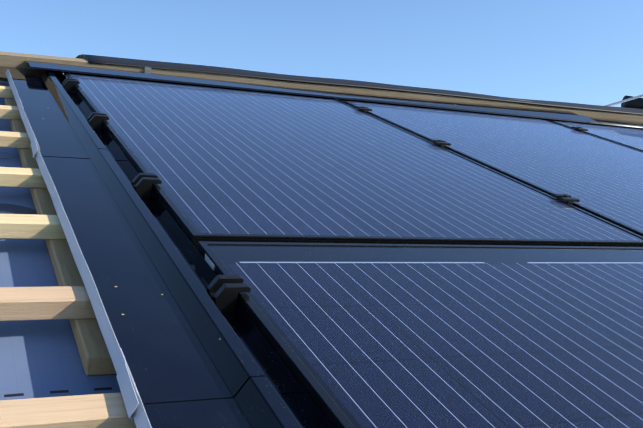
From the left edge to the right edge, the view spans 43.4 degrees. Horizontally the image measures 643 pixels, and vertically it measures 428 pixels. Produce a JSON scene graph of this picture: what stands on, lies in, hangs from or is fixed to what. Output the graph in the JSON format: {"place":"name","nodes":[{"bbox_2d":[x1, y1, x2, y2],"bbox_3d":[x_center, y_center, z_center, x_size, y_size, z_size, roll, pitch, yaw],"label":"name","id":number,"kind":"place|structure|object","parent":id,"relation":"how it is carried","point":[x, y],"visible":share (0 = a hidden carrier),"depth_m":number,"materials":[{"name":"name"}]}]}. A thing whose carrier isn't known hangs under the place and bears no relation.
{"place":"outdoors","nodes":[
{"label":"outdoors","id":0,"kind":"place"},
{"bbox_2d":[0,81,120,399],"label":"underlay membrane","id":1,"kind":"object","parent":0,"point":[40,358],"visible":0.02,"depth_m":1.02,"materials":[{"name":"blue fabric"}]},
{"bbox_2d":[5,98,115,375],"bbox_3d":[-0.585,-0.074,1.663,0.037,0.025,1.645,2,17,-25],"label":"counter batten","id":2,"kind":"object","parent":1,"relation":"on","point":[96,359],"visible":0.44,"depth_m":1.17,"materials":[{"name":"brown wood"}]},
{"bbox_2d":[0,86,14,98],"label":"batten","id":3,"kind":"object","parent":2,"relation":"on","point":[6,92],"depth_m":2.37,"materials":[{"name":"brown wood"}]},
{"bbox_2d":[0,105,21,119],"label":"batten","id":4,"kind":"object","parent":2,"relation":"on","point":[9,112],"depth_m":2.10,"materials":[{"name":"brown wood"}]},
{"bbox_2d":[0,131,31,148],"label":"batten","id":5,"kind":"object","parent":2,"relation":"on","point":[14,139],"depth_m":1.82,"materials":[{"name":"brown wood"}]},
{"bbox_2d":[0,167,46,187],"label":"batten","id":6,"kind":"object","parent":2,"relation":"on","point":[21,177],"depth_m":1.54,"materials":[{"name":"brown wood"}]},
{"bbox_2d":[0,214,65,238],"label":"batten","id":7,"kind":"object","parent":2,"relation":"on","point":[24,226],"depth_m":1.28,"materials":[{"name":"brown wood"}]},
{"bbox_2d":[0,286,95,320],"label":"batten","id":8,"kind":"object","parent":2,"relation":"on","point":[44,303],"depth_m":1.02,"materials":[{"name":"brown wood"}]},
{"bbox_2d":[0,392,135,427],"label":"batten","id":9,"kind":"object","parent":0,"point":[106,410],"depth_m":0.78,"materials":[{"name":"brown wood"}]},
{"bbox_2d":[0,0,642,106],"label":"sky","id":10,"kind":"structure","parent":0,"point":[590,52],"materials":[{"name":"blue"}]},
{"bbox_2d":[64,72,642,427],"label":"solar panels","id":11,"kind":"object","parent":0,"point":[392,265],"visible":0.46,"depth_m":1.42,"materials":[{"name":"blue"}]},
{"bbox_2d":[12,75,124,160],"bbox_3d":[-0.721,-0.294,2.170,0.180,0.025,1.075,2,17,-25],"label":"side flashing","id":12,"kind":"object","parent":11,"relation":"attached to","point":[57,115],"visible":0.96,"depth_m":2.00,"materials":[{"name":"metal"}]},
{"bbox_2d":[5,70,39,150],"bbox_3d":[-0.798,-0.292,2.128,0.010,0.019,1.087,2,17,-25],"label":"flashing edge","id":13,"kind":"object","parent":12,"relation":"attached to","point":[29,130],"visible":0.92,"depth_m":2.03,"materials":[{"name":"silver metal"}]},
{"bbox_2d":[0,66,65,82],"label":"corner flashing","id":14,"kind":"object","parent":12,"relation":"on","point":[29,74],"visible":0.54,"depth_m":2.65,"materials":[{"name":"metal"}]},
{"bbox_2d":[62,78,79,92],"bbox_3d":[-0.766,-0.392,2.464,0.047,0.038,0.042,2,17,-25],"label":"end clamp","id":15,"kind":"object","parent":11,"relation":"attached to","point":[68,84],"visible":0.79,"depth_m":2.45,"materials":[{"name":"black metal"}]},
{"bbox_2d":[87,112,108,130],"bbox_3d":[-0.557,-0.230,2.010,0.047,0.038,0.042,2,17,-25],"label":"end clamp","id":16,"kind":"object","parent":11,"relation":"attached to","point":[94,120],"visible":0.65,"depth_m":1.99,"materials":[{"name":"black metal"}]},
{"bbox_2d":[66,76,213,270],"bbox_3d":[-0.495,-0.178,1.897,0.001,0.027,1.708,2,17,-25],"label":"frame sticker","id":17,"kind":"object","parent":11,"relation":"attached to","point":[209,262],"visible":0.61,"depth_m":1.18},
{"bbox_2d":[131,173,161,197],"bbox_3d":[-0.329,-0.053,1.514,0.047,0.038,0.042,2,17,-25],"label":"end clamp","id":18,"kind":"object","parent":11,"relation":"attached to","point":[142,183],"visible":0.83,"depth_m":1.50,"materials":[{"name":"black metal"}]},
{"bbox_2d":[42,140,297,403],"bbox_3d":[-0.325,0.012,1.309,0.180,0.025,1.096,2,17,-25],"label":"side flashing","id":19,"kind":"object","parent":11,"relation":"attached to","point":[179,335],"visible":0.85,"depth_m":1.06,"materials":[{"name":"metal"}]},
{"bbox_2d":[32,142,37,158],"bbox_3d":[-0.596,-0.134,1.677,0.013,0.019,0.085,2,17,-25],"label":"hem lap tab","id":20,"kind":"object","parent":19,"relation":"attached to","point":[34,149],"visible":0.95,"depth_m":1.67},
{"bbox_2d":[30,139,138,397],"bbox_3d":[-0.403,0.015,1.267,0.011,0.019,1.108,2,17,-25],"label":"flashing edge","id":21,"kind":"object","parent":19,"relation":"attached to","point":[113,346],"visible":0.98,"depth_m":1.07,"materials":[{"name":"silver metal"}]},
{"bbox_2d":[25,60,353,99],"bbox_3d":[-0.445,-0.484,2.925,1.170,0.011,0.202,2,17,-25],"label":"top flashing","id":22,"kind":"object","parent":11,"relation":"on","point":[152,76],"visible":0.9,"depth_m":2.85,"materials":[{"name":"metal"}]},
{"bbox_2d":[206,275,250,312],"bbox_3d":[-0.124,0.105,1.068,0.047,0.038,0.042,2,17,-25],"label":"end clamp","id":23,"kind":"object","parent":11,"relation":"attached to","point":[223,291],"visible":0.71,"depth_m":1.05,"materials":[{"name":"black metal"}]},
{"bbox_2d":[143,349,332,427],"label":"side flashing","id":24,"kind":"object","parent":11,"relation":"attached to","point":[257,402],"visible":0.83,"depth_m":0.81,"materials":[{"name":"metal"}]},
{"bbox_2d":[116,363,138,419],"bbox_3d":[-0.195,0.176,0.808,0.011,0.019,0.085,2,17,-25],"label":"hem lap tab","id":25,"kind":"object","parent":24,"relation":"attached to","point":[129,396],"visible":1,"depth_m":0.80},
{"bbox_2d":[121,349,151,427],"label":"flashing edge","id":26,"kind":"object","parent":24,"relation":"attached to","point":[140,417],"visible":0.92,"depth_m":0.77,"materials":[{"name":"silver metal"}]},
{"bbox_2d":[354,106,371,112],"bbox_3d":[0.147,-0.364,2.894,0.052,0.044,0.044,2,17,-25],"label":"clamp","id":27,"kind":"object","parent":11,"relation":"attached to","point":[363,109],"visible":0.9,"depth_m":2.88,"materials":[{"name":"black metal"}]},
{"bbox_2d":[429,139,450,147],"bbox_3d":[0.356,-0.202,2.441,0.052,0.044,0.044,2,17,-25],"label":"clamp","id":28,"kind":"object","parent":11,"relation":"attached to","point":[442,143],"visible":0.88,"depth_m":2.42,"materials":[{"name":"black metal"}]},
{"bbox_2d":[326,91,596,122],"bbox_3d":[0.626,-0.458,3.432,1.280,0.021,0.202,2,17,-25],"label":"top flashing","id":29,"kind":"object","parent":11,"relation":"on","point":[529,112],"visible":0.9,"depth_m":3.41,"materials":[{"name":"metal"}]},
{"bbox_2d":[551,193,579,204],"bbox_3d":[0.584,-0.025,1.944,0.052,0.044,0.044,2,17,-25],"label":"clamp","id":30,"kind":"object","parent":11,"relation":"attached to","point":[567,198],"visible":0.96,"depth_m":1.93,"materials":[{"name":"black metal"}]},
{"bbox_2d":[571,126,587,131],"bbox_3d":[1.060,-0.337,3.324,0.052,0.044,0.044,2,17,-25],"label":"clamp","id":31,"kind":"object","parent":11,"relation":"attached to","point":[579,129],"visible":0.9,"depth_m":3.31,"materials":[{"name":"black metal"}]},
{"bbox_2d":[588,117,642,127],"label":"top flashing","id":32,"kind":"object","parent":11,"relation":"on","point":[623,123],"visible":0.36,"depth_m":3.72,"materials":[{"name":"metal"}]},
{"bbox_2d":[76,54,642,114],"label":"ridge cap","id":33,"kind":"object","parent":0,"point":[96,59],"visible":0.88,"depth_m":3.29,"materials":[{"name":"black metal"}]},
{"bbox_2d":[0,51,642,121],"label":"ridge board","id":34,"kind":"object","parent":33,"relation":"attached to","point":[11,59],"visible":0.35,"depth_m":3.18,"materials":[{"name":"brown wood"}]},
{"bbox_2d":[144,67,151,72],"bbox_3d":[-0.653,-0.534,2.983,0.024,0.033,0.105,2,17,-25],"label":"metal bracket","id":35,"kind":"object","parent":34,"relation":"attached to","point":[147,69],"visible":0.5,"depth_m":2.94,"materials":[{"name":"silver metal"}]},
{"bbox_2d":[621,95,642,108],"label":"felt roll","id":36,"kind":"object","parent":33,"relation":"on","point":[637,103],"visible":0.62,"depth_m":4.22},
{"bbox_2d":[605,94,642,105],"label":"ridge bracket bar","id":37,"kind":"object","parent":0,"point":[626,100],"depth_m":4.11,"materials":[{"name":"silver metal"}]}
]}

